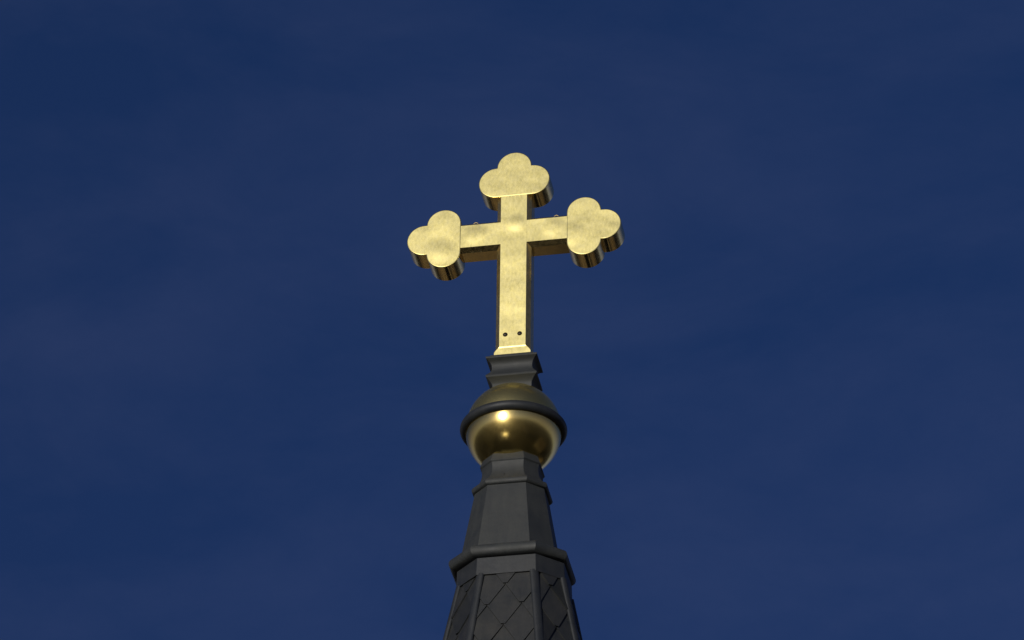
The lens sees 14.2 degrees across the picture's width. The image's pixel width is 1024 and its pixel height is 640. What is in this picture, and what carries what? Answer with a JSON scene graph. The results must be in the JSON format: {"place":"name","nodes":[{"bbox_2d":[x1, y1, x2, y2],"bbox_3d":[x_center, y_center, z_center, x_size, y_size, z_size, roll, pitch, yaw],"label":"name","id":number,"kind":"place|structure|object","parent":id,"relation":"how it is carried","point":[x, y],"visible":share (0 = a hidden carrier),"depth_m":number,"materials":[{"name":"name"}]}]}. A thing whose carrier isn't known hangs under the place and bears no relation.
{"place":"outdoors","nodes":[
{"label":"outdoors","id":0,"kind":"place"},
{"bbox_2d":[0,0,1023,639],"label":"sky","id":1,"kind":"structure","parent":0,"point":[235,395],"materials":[{"name":"blue"}]},
{"label":"ground","id":2,"kind":"structure","parent":0,"visible":0},
{"bbox_2d":[443,451,582,639],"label":"church spire","id":3,"kind":"structure","parent":2,"relation":"on","point":[510,567],"depth_m":29.03,"materials":[{"name":"metal"}]},
{"bbox_2d":[460,352,566,469],"bbox_3d":[0.013,0.703,30.057,0.784,0.951,0.784,-5,-33,9],"label":"orb finial","id":4,"kind":"object","parent":3,"relation":"on","point":[513,409],"visible":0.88,"depth_m":29.77,"materials":[{"name":"polished gold"},{"name":"grey metal"},{"name":"dark metal"}]},
{"bbox_2d":[407,153,624,354],"bbox_3d":[0.026,-0.460,30.810,1.629,1.819,0.201,-5,-33,9],"label":"golden cross","id":5,"kind":"object","parent":4,"relation":"on","point":[516,189],"visible":1,"depth_m":30.82,"materials":[{"name":"gold metal"}]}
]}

